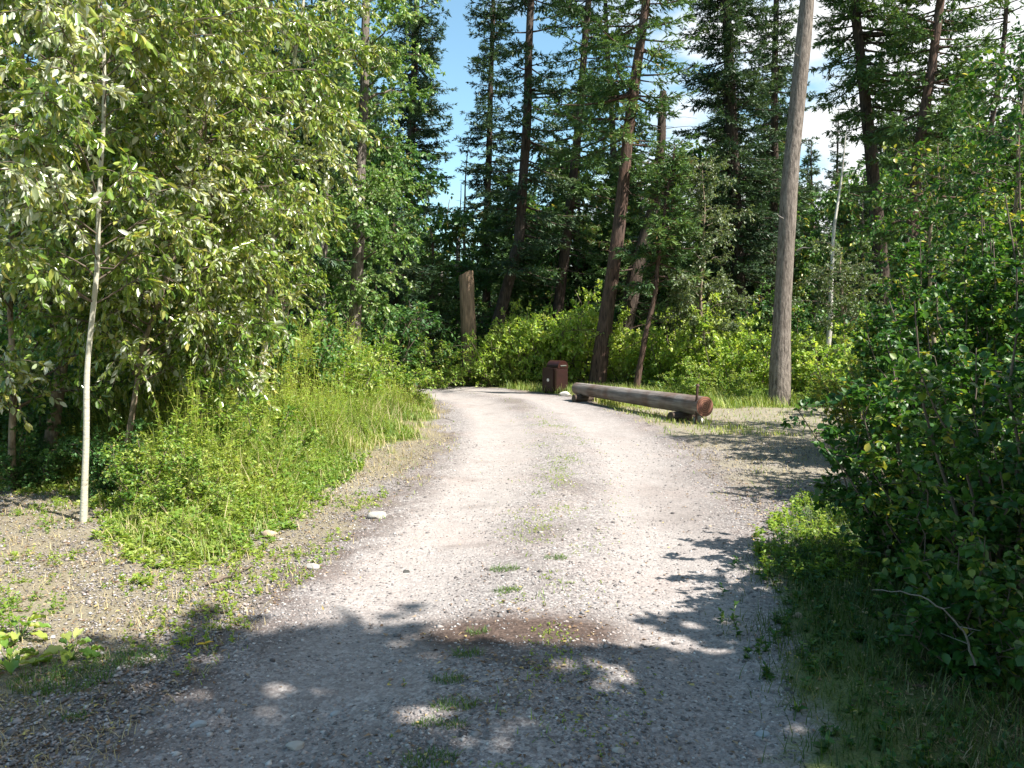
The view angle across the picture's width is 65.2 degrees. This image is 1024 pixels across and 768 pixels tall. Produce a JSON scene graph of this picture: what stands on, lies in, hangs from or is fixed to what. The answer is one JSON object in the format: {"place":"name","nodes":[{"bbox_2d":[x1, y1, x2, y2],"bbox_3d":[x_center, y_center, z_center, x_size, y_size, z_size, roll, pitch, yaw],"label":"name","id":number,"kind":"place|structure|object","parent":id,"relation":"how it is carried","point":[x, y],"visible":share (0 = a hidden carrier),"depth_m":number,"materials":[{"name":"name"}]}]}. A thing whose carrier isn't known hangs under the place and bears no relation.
{"place":"outdoors","nodes":[
{"label":"outdoors","id":0,"kind":"place"},
{"bbox_2d":[0,436,895,767],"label":"loose gravel","id":1,"kind":"structure","parent":0,"point":[10,732],"depth_m":3.89,"materials":[{"name":"gravel"}]},
{"bbox_2d":[0,337,1023,767],"bbox_3d":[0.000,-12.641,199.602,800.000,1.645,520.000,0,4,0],"label":"ground","id":2,"kind":"structure","parent":0,"point":[70,609],"depth_m":5.33,"materials":[{"name":"gravel"}]},
{"bbox_2d":[0,639,50,674],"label":"broad leaved weed","id":3,"kind":"object","parent":2,"relation":"on","point":[11,665],"visible":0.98,"depth_m":3.79,"materials":[{"name":"green plant"}]},
{"bbox_2d":[0,348,76,447],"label":"dark shrub","id":4,"kind":"object","parent":2,"relation":"on","point":[39,424],"visible":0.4,"depth_m":8.80,"materials":[{"name":"green plant"}]},
{"bbox_2d":[0,411,89,491],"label":"dark shrub","id":5,"kind":"object","parent":2,"relation":"on","point":[36,448],"visible":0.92,"depth_m":7.97,"materials":[{"name":"green plant"}]},
{"bbox_2d":[1,655,115,696],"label":"grass tuft","id":6,"kind":"object","parent":2,"relation":"on","point":[55,673],"visible":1,"depth_m":3.64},
{"bbox_2d":[31,628,104,665],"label":"broad leaved weed","id":7,"kind":"object","parent":2,"relation":"on","point":[67,655],"visible":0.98,"depth_m":3.87,"materials":[{"name":"green plant"}]},
{"bbox_2d":[0,0,174,492],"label":"aspen sapling","id":8,"kind":"object","parent":2,"relation":"on","point":[20,375],"visible":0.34,"depth_m":7.68,"materials":[{"name":"green plant"}]},
{"bbox_2d":[30,326,195,432],"bbox_3d":[-5.008,0.027,9.889,2.247,1.675,2.019,1,4,9],"label":"dark shrub","id":9,"kind":"object","parent":2,"relation":"on","point":[71,406],"visible":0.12,"depth_m":9.52,"materials":[{"name":"green plant"}]},
{"bbox_2d":[60,417,172,497],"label":"dark shrub","id":10,"kind":"object","parent":2,"relation":"on","point":[98,462],"visible":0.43,"depth_m":7.45,"materials":[{"name":"green plant"}]},
{"bbox_2d":[0,0,254,446],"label":"aspen sapling","id":11,"kind":"object","parent":2,"relation":"on","point":[51,434],"visible":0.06,"depth_m":8.40,"materials":[{"name":"green plant"}]},
{"bbox_2d":[0,0,309,521],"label":"aspen sapling","id":12,"kind":"object","parent":2,"relation":"on","point":[53,103],"visible":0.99,"depth_m":6.30,"materials":[{"name":"green plant"}]},
{"bbox_2d":[97,422,227,515],"bbox_3d":[-3.056,0.758,6.989,1.035,0.796,1.238,-1,4,-12],"label":"leafy shrub","id":13,"kind":"object","parent":2,"relation":"on","point":[132,471],"visible":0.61,"depth_m":6.92,"materials":[{"name":"green plant"}]},
{"bbox_2d":[33,0,313,417],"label":"aspen sapling","id":14,"kind":"object","parent":2,"relation":"on","point":[265,356],"visible":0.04,"depth_m":10.01,"materials":[{"name":"green plant"}]},
{"bbox_2d":[127,444,243,517],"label":"leafy shrub","id":15,"kind":"object","parent":2,"relation":"on","point":[229,484],"visible":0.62,"depth_m":6.63,"materials":[{"name":"green plant"}]},
{"bbox_2d":[0,413,372,570],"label":"herbs","id":16,"kind":"object","parent":2,"relation":"on","point":[283,523],"visible":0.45,"depth_m":7.01,"materials":[{"name":"green plant"}]},
{"bbox_2d":[0,480,388,675],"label":"clearing weeds","id":17,"kind":"object","parent":2,"relation":"on","point":[122,578],"visible":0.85,"depth_m":5.13,"materials":[{"name":"green plant"}]},
{"bbox_2d":[0,0,390,457],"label":"aspen sapling","id":18,"kind":"object","parent":2,"relation":"on","point":[315,115],"visible":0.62,"depth_m":7.94,"materials":[{"name":"green plant"}]},
{"bbox_2d":[104,125,316,424],"bbox_3d":[-3.313,-0.857,8.699,2.085,3.725,2.086,3,5,37],"label":"aspen sapling","id":19,"kind":"object","parent":2,"relation":"on","point":[213,296],"visible":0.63,"depth_m":8.29,"materials":[{"name":"green plant"}]},
{"bbox_2d":[2,307,431,552],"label":"roadside weeds","id":20,"kind":"object","parent":2,"relation":"on","point":[187,406],"visible":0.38,"depth_m":9.94,"materials":[{"name":"green plant"}]},
{"bbox_2d":[0,374,438,563],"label":"verge grass","id":21,"kind":"structure","parent":2,"relation":"on","point":[333,445],"depth_m":9.18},
{"bbox_2d":[158,382,322,466],"bbox_3d":[-2.857,0.492,8.360,1.660,1.062,1.380,0,4,0],"label":"leafy shrub","id":22,"kind":"object","parent":2,"relation":"on","point":[243,409],"visible":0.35,"depth_m":8.32,"materials":[{"name":"green plant"}]},
{"bbox_2d":[50,379,448,561],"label":"dry stalks","id":23,"kind":"object","parent":2,"relation":"on","point":[390,418],"visible":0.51,"depth_m":7.91,"materials":[{"name":"green plant"}]},
{"bbox_2d":[171,4,347,338],"bbox_3d":[-6.390,-7.205,18.564,4.788,14.924,4.416,0,4,0],"label":"tree","id":24,"kind":"object","parent":2,"relation":"on","point":[307,301],"visible":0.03,"depth_m":18.55,"materials":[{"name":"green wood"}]},
{"bbox_2d":[212,294,350,400],"bbox_3d":[-3.571,-0.489,12.666,2.280,2.364,2.410,-2,4,-23],"label":"leafy shrub","id":25,"kind":"object","parent":2,"relation":"on","point":[327,350],"visible":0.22,"depth_m":12.29,"materials":[{"name":"green plant"}]},
{"bbox_2d":[202,0,361,323],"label":"cottonwood","id":26,"kind":"object","parent":2,"relation":"on","point":[300,56],"visible":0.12,"depth_m":16.45,"materials":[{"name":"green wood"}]},
{"bbox_2d":[191,0,399,410],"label":"aspen sapling","id":27,"kind":"object","parent":2,"relation":"on","point":[303,280],"visible":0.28,"depth_m":10.76,"materials":[{"name":"green plant"}]},
{"bbox_2d":[271,304,399,408],"bbox_3d":[-2.982,-0.310,13.019,2.122,1.973,2.140,1,4,8],"label":"leafy shrub","id":28,"kind":"object","parent":2,"relation":"on","point":[374,378],"visible":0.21,"depth_m":13.12,"materials":[{"name":"green plant"}]},
{"bbox_2d":[264,0,408,339],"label":"cottonwood","id":29,"kind":"object","parent":2,"relation":"on","point":[326,304],"visible":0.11,"depth_m":21.66,"materials":[{"name":"green plant"}]},
{"bbox_2d":[306,323,393,400],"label":"leafy shrub","id":30,"kind":"object","parent":2,"relation":"on","point":[360,357],"visible":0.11,"depth_m":14.31,"materials":[{"name":"green plant"}]},
{"bbox_2d":[296,77,406,352],"bbox_3d":[-5.633,-5.050,26.728,4.649,10.358,4.813,0,4,0],"label":"conifer","id":31,"kind":"object","parent":2,"relation":"on","point":[349,255],"visible":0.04,"depth_m":26.38,"materials":[{"name":"green wood"}]},
{"bbox_2d":[289,0,447,349],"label":"cottonwood","id":32,"kind":"object","parent":2,"relation":"on","point":[365,215],"visible":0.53,"depth_m":18.44,"materials":[{"name":"green plant"}]},
{"bbox_2d":[314,281,442,386],"bbox_3d":[-3.712,-1.207,21.077,3.722,3.054,3.200,1,4,13],"label":"dark shrub","id":33,"kind":"object","parent":2,"relation":"on","point":[406,316],"visible":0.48,"depth_m":20.84,"materials":[{"name":"green plant"}]},
{"bbox_2d":[317,139,459,330],"bbox_3d":[-4.403,-4.774,29.665,5.129,8.768,5.389,2,4,29],"label":"leafy tree","id":34,"kind":"object","parent":2,"relation":"on","point":[419,219],"visible":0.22,"depth_m":29.08,"materials":[{"name":"green plant"}]},
{"bbox_2d":[351,328,443,402],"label":"leafy shrub","id":35,"kind":"object","parent":2,"relation":"on","point":[410,381],"visible":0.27,"depth_m":16.38,"materials":[{"name":"green plant"}]},
{"bbox_2d":[344,192,450,361],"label":"conifer","id":36,"kind":"object","parent":2,"relation":"on","point":[413,273],"visible":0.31,"depth_m":23.62,"materials":[{"name":"green wood"}]},
{"bbox_2d":[368,0,457,266],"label":"conifer","id":37,"kind":"object","parent":2,"relation":"on","point":[410,124],"visible":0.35,"depth_m":31.86,"materials":[{"name":"green wood"}]},
{"bbox_2d":[361,287,472,380],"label":"dark shrub","id":38,"kind":"object","parent":2,"relation":"on","point":[444,357],"visible":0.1,"depth_m":22.43,"materials":[{"name":"green plant"}]},
{"bbox_2d":[404,333,471,389],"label":"leafy shrub","id":39,"kind":"object","parent":2,"relation":"on","point":[426,360],"visible":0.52,"depth_m":22.05,"materials":[{"name":"green plant"}]},
{"bbox_2d":[410,227,481,373],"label":"conifer","id":40,"kind":"object","parent":2,"relation":"on","point":[438,302],"visible":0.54,"depth_m":25.68,"materials":[{"name":"green wood"}]},
{"bbox_2d":[416,202,504,335],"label":"leafy tree","id":41,"kind":"object","parent":2,"relation":"on","point":[455,226],"visible":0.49,"depth_m":30.28,"materials":[{"name":"green plant"}]},
{"bbox_2d":[459,270,476,384],"bbox_3d":[-1.260,-1.597,23.444,0.603,3.448,0.551,0,4,0],"label":"tree stump","id":42,"kind":"object","parent":2,"relation":"on","point":[467,304],"visible":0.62,"depth_m":23.23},
{"bbox_2d":[447,0,529,332],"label":"conifer","id":43,"kind":"object","parent":2,"relation":"on","point":[493,15],"visible":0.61,"depth_m":33.03,"materials":[{"name":"green wood"}]},
{"bbox_2d":[458,306,530,386],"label":"bright shrub","id":44,"kind":"object","parent":2,"relation":"on","point":[482,367],"visible":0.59,"depth_m":22.48,"materials":[{"name":"green plant"}]},
{"bbox_2d":[455,162,550,369],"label":"conifer","id":45,"kind":"object","parent":2,"relation":"on","point":[520,284],"visible":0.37,"depth_m":28.50,"materials":[{"name":"green wood"}]},
{"bbox_2d":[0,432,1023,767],"bbox_3d":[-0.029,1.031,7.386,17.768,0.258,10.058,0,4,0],"label":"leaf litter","id":46,"kind":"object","parent":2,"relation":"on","point":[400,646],"visible":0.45,"depth_m":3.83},
{"bbox_2d":[0,402,1023,767],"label":"dry grass","id":47,"kind":"structure","parent":2,"relation":"on","point":[330,562],"depth_m":4.66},
{"bbox_2d":[0,68,1023,346],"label":"distant wood","id":48,"kind":"object","parent":2,"relation":"on","point":[532,194],"visible":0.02,"depth_m":42.02,"materials":[{"name":"green wood"}]},
{"bbox_2d":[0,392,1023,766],"bbox_3d":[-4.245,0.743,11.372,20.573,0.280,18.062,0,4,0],"label":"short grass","id":49,"kind":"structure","parent":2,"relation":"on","point":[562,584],"depth_m":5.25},
{"bbox_2d":[480,298,551,385],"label":"bright shrub","id":50,"kind":"object","parent":2,"relation":"on","point":[518,318],"visible":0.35,"depth_m":22.78,"materials":[{"name":"green plant"}]},
{"bbox_2d":[475,0,596,381],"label":"conifer","id":51,"kind":"object","parent":2,"relation":"on","point":[519,246],"visible":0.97,"depth_m":24.41,"materials":[{"name":"green wood"}]},
{"bbox_2d":[495,279,603,386],"bbox_3d":[1.157,-1.355,23.256,3.200,3.284,3.233,1,4,10],"label":"bright shrub","id":52,"kind":"object","parent":2,"relation":"on","point":[564,343],"visible":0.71,"depth_m":22.34,"materials":[{"name":"green plant"}]},
{"bbox_2d":[542,360,567,393],"bbox_3d":[1.098,-0.163,20.326,0.507,0.874,0.462,-3,5,-38],"label":"steel bin","id":53,"kind":"object","parent":2,"relation":"on","point":[554,374],"visible":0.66,"depth_m":20.18,"materials":[{"name":"metal"}]},
{"bbox_2d":[494,0,638,328],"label":"conifer","id":54,"kind":"object","parent":2,"relation":"on","point":[561,269],"visible":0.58,"depth_m":27.48,"materials":[{"name":"green wood"}]},
{"bbox_2d":[513,144,626,319],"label":"leafy tree","id":55,"kind":"object","parent":2,"relation":"on","point":[576,261],"visible":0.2,"depth_m":32.01,"materials":[{"name":"green plant"}]},
{"bbox_2d":[518,286,631,385],"bbox_3d":[2.000,-1.313,23.237,3.389,3.086,2.555,1,4,9],"label":"bright shrub","id":56,"kind":"object","parent":2,"relation":"on","point":[584,374],"visible":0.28,"depth_m":22.73,"materials":[{"name":"green plant"}]},
{"bbox_2d":[577,0,647,271],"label":"conifer","id":57,"kind":"object","parent":2,"relation":"on","point":[591,64],"visible":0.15,"depth_m":32.09,"materials":[{"name":"green wood"}]},
{"bbox_2d":[582,161,644,336],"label":"conifer","id":58,"kind":"object","parent":2,"relation":"on","point":[630,229],"visible":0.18,"depth_m":30.45,"materials":[{"name":"green wood"}]},
{"bbox_2d":[531,0,704,384],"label":"conifer","id":59,"kind":"object","parent":2,"relation":"on","point":[626,131],"visible":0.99,"depth_m":21.43,"materials":[{"name":"green plant"}]},
{"bbox_2d":[585,319,661,385],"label":"bright shrub","id":60,"kind":"object","parent":2,"relation":"on","point":[626,368],"visible":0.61,"depth_m":22.35,"materials":[{"name":"green plant"}]},
{"bbox_2d":[583,88,701,383],"bbox_3d":[3.831,-4.245,23.539,3.561,8.822,3.543,0,4,0],"label":"broken tree","id":61,"kind":"object","parent":2,"relation":"on","point":[630,302],"visible":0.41,"depth_m":23.62,"materials":[{"name":"wood"}]},
{"bbox_2d":[618,316,694,386],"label":"bright shrub","id":62,"kind":"object","parent":2,"relation":"on","point":[651,372],"visible":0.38,"depth_m":21.74,"materials":[{"name":"green plant"}]},
{"bbox_2d":[614,188,699,375],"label":"conifer","id":63,"kind":"object","parent":2,"relation":"on","point":[661,298],"visible":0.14,"depth_m":27.61,"materials":[{"name":"green wood"}]},
{"bbox_2d":[612,146,711,388],"bbox_3d":[3.800,-2.832,20.324,2.374,6.288,2.538,-4,5,-44],"label":"conifer","id":64,"kind":"object","parent":2,"relation":"on","point":[665,226],"visible":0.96,"depth_m":20.16,"materials":[{"name":"green plant"}]},
{"bbox_2d":[636,287,717,383],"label":"bright shrub","id":65,"kind":"object","parent":2,"relation":"on","point":[674,361],"visible":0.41,"depth_m":20.98,"materials":[{"name":"green plant"}]},
{"bbox_2d":[648,356,721,395],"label":"leafy shrub","id":66,"kind":"object","parent":2,"relation":"on","point":[687,386],"visible":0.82,"depth_m":18.54,"materials":[{"name":"green plant"}]},
{"bbox_2d":[636,139,764,328],"bbox_3d":[7.309,-5.335,32.629,5.514,9.426,5.793,2,5,32],"label":"leafy tree","id":67,"kind":"object","parent":2,"relation":"on","point":[699,151],"visible":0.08,"depth_m":31.76,"materials":[{"name":"green plant"}]},
{"bbox_2d":[643,153,758,383],"bbox_3d":[4.944,-2.846,20.680,2.903,6.231,2.688,0,4,0],"label":"young cottonwood","id":68,"kind":"object","parent":2,"relation":"on","point":[688,299],"visible":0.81,"depth_m":20.50,"materials":[{"name":"green plant"}]},
{"bbox_2d":[667,304,765,389],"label":"bright shrub","id":69,"kind":"object","parent":2,"relation":"on","point":[738,363],"visible":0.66,"depth_m":20.23,"materials":[{"name":"green plant"}]},
{"bbox_2d":[671,0,796,321],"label":"conifer","id":70,"kind":"object","parent":2,"relation":"on","point":[729,79],"visible":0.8,"depth_m":28.99,"materials":[{"name":"green wood"}]},
{"bbox_2d":[715,367,766,400],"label":"leafy shrub","id":71,"kind":"object","parent":2,"relation":"on","point":[732,387],"visible":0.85,"depth_m":18.01,"materials":[{"name":"green plant"}]},
{"bbox_2d":[697,301,814,389],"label":"bright shrub","id":72,"kind":"object","parent":2,"relation":"on","point":[759,371],"visible":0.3,"depth_m":20.93,"materials":[{"name":"green plant"}]},
{"bbox_2d":[717,274,813,372],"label":"dark shrub","id":73,"kind":"object","parent":2,"relation":"on","point":[755,327],"visible":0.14,"depth_m":27.39,"materials":[{"name":"green plant"}]},
{"bbox_2d":[739,0,821,336],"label":"conifer","id":74,"kind":"object","parent":2,"relation":"on","point":[775,122],"visible":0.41,"depth_m":32.11,"materials":[{"name":"green wood"}]},
{"bbox_2d":[768,0,813,405],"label":"cottonwood","id":75,"kind":"object","parent":2,"relation":"on","point":[780,371],"visible":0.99,"depth_m":16.67,"materials":[{"name":"grey plant"}]},
{"bbox_2d":[745,183,842,322],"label":"leafy tree","id":76,"kind":"object","parent":2,"relation":"on","point":[804,257],"visible":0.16,"depth_m":34.91,"materials":[{"name":"green plant"}]},
{"bbox_2d":[757,279,871,363],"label":"dark shrub","id":77,"kind":"object","parent":2,"relation":"on","point":[798,313],"visible":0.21,"depth_m":26.12,"materials":[{"name":"green plant"}]},
{"bbox_2d":[794,140,840,339],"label":"conifer","id":78,"kind":"object","parent":2,"relation":"on","point":[809,156],"visible":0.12,"depth_m":39.32,"materials":[{"name":"green wood"}]},
{"bbox_2d":[791,327,844,396],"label":"bright shrub","id":79,"kind":"object","parent":2,"relation":"on","point":[807,375],"visible":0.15,"depth_m":17.92,"materials":[{"name":"green plant"}]},
{"bbox_2d":[791,320,851,396],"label":"bright shrub","id":80,"kind":"object","parent":2,"relation":"on","point":[796,381],"visible":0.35,"depth_m":18.39,"materials":[{"name":"green plant"}]},
{"bbox_2d":[819,111,854,315],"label":"conifer","id":81,"kind":"object","parent":2,"relation":"on","point":[837,155],"visible":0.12,"depth_m":41.30,"materials":[{"name":"green wood"}]},
{"bbox_2d":[751,487,931,580],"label":"sunlit weeds","id":82,"kind":"object","parent":2,"relation":"on","point":[765,561],"visible":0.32,"depth_m":5.76,"materials":[{"name":"green plant"}]},
{"bbox_2d":[791,234,891,367],"bbox_3d":[7.393,-1.501,18.406,2.699,3.877,2.630,0,4,0],"label":"young cottonwood","id":83,"kind":"object","parent":2,"relation":"on","point":[840,297],"visible":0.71,"depth_m":18.23,"materials":[{"name":"green plant"}]},
{"bbox_2d":[805,335,884,452],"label":"leafy bush","id":84,"kind":"object","parent":2,"relation":"on","point":[841,404],"visible":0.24,"depth_m":10.48,"materials":[{"name":"green plant"}]},
{"bbox_2d":[807,158,924,335],"bbox_3d":[13.025,-4.380,29.847,4.616,7.891,4.850,0,4,7],"label":"leafy tree","id":85,"kind":"object","parent":2,"relation":"on","point":[845,208],"visible":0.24,"depth_m":29.58,"materials":[{"name":"green plant"}]},
{"bbox_2d":[716,482,1023,767],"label":"shaded herbs","id":86,"kind":"object","parent":2,"relation":"on","point":[821,744],"visible":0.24,"depth_m":3.73,"materials":[{"name":"green plant"}]},
{"bbox_2d":[780,308,1023,580],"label":"leafy bush","id":87,"kind":"object","parent":2,"relation":"on","point":[862,503],"visible":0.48,"depth_m":5.20,"materials":[{"name":"green plant"}]},
{"bbox_2d":[806,0,1003,316],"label":"conifer","id":88,"kind":"object","parent":2,"relation":"on","point":[860,63],"visible":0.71,"depth_m":23.25,"materials":[{"name":"green wood"}]},
{"bbox_2d":[825,0,1021,320],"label":"conifer","id":89,"kind":"object","parent":2,"relation":"on","point":[927,118],"visible":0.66,"depth_m":20.44,"materials":[{"name":"green plant"}]},
{"bbox_2d":[835,226,1023,458],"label":"leafy bush","id":90,"kind":"object","parent":2,"relation":"on","point":[876,323],"visible":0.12,"depth_m":9.12,"materials":[{"name":"green plant"}]},
{"bbox_2d":[837,129,1023,369],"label":"young cottonwood","id":91,"kind":"object","parent":2,"relation":"on","point":[886,225],"visible":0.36,"depth_m":11.91,"materials":[{"name":"green plant"}]},
{"bbox_2d":[845,238,1023,518],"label":"leafy bush","id":92,"kind":"object","parent":2,"relation":"on","point":[982,310],"visible":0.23,"depth_m":7.05,"materials":[{"name":"green plant"}]},
{"bbox_2d":[871,501,1023,702],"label":"leafy bush","id":93,"kind":"object","parent":2,"relation":"on","point":[997,641],"visible":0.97,"depth_m":3.59,"materials":[{"name":"green plant"}]},
{"bbox_2d":[884,266,1023,610],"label":"leafy bush","id":94,"kind":"object","parent":2,"relation":"on","point":[976,440],"visible":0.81,"depth_m":4.26,"materials":[{"name":"green plant"}]},
{"bbox_2d":[885,20,1023,339],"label":"young cottonwood","id":95,"kind":"object","parent":2,"relation":"on","point":[997,146],"visible":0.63,"depth_m":9.88,"materials":[{"name":"green plant"}]},
{"bbox_2d":[896,100,1023,329],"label":"leafy tree","id":96,"kind":"object","parent":2,"relation":"on","point":[956,192],"visible":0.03,"depth_m":27.55,"materials":[{"name":"green plant"}]},
{"bbox_2d":[924,192,1023,399],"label":"leafy bush","id":97,"kind":"object","parent":2,"relation":"on","point":[1004,234],"visible":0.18,"depth_m":7.45,"materials":[{"name":"green plant"}]},
{"bbox_2d":[924,0,1023,307],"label":"conifer","id":98,"kind":"object","parent":2,"relation":"on","point":[1005,21],"visible":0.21,"depth_m":21.50,"materials":[{"name":"green wood"}]},
{"bbox_2d":[947,141,1023,361],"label":"leafy bush","id":99,"kind":"object","parent":2,"relation":"on","point":[1008,249],"visible":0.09,"depth_m":8.94,"materials":[{"name":"green plant"}]},
{"bbox_2d":[59,385,971,767],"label":"gravel road","id":100,"kind":"structure","parent":0,"point":[481,417],"depth_m":4.36,"materials":[{"name":"gravel"}]},
{"bbox_2d":[367,417,691,767],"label":"road crown weeds","id":101,"kind":"object","parent":100,"relation":"on","point":[558,476],"visible":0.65,"depth_m":4.19,"materials":[{"name":"green plant"}]},
{"bbox_2d":[7,0,1023,286],"label":"sky","id":102,"kind":"structure","parent":0,"point":[459,46],"materials":[{"name":"blue"}]},
{"bbox_2d":[499,379,847,436],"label":"clearing grass","id":103,"kind":"structure","parent":0,"point":[716,398],"depth_m":16.72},
{"bbox_2d":[693,416,704,422],"bbox_3d":[3.251,0.625,13.937,0.219,0.153,0.156,-1,4,-17],"label":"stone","id":104,"kind":"object","parent":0,"point":[700,418],"visible":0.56,"depth_m":13.88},
{"bbox_2d":[572,383,712,416],"bbox_3d":[2.388,0.245,15.952,0.338,0.347,4.958,-2,4,-21],"label":"log","id":105,"kind":"object","parent":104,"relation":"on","point":[688,404],"visible":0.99,"depth_m":15.05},
{"bbox_2d":[704,483,1023,767],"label":"shaded grass","id":106,"kind":"structure","parent":0,"point":[859,667],"depth_m":3.71,"materials":[{"name":"plant"}]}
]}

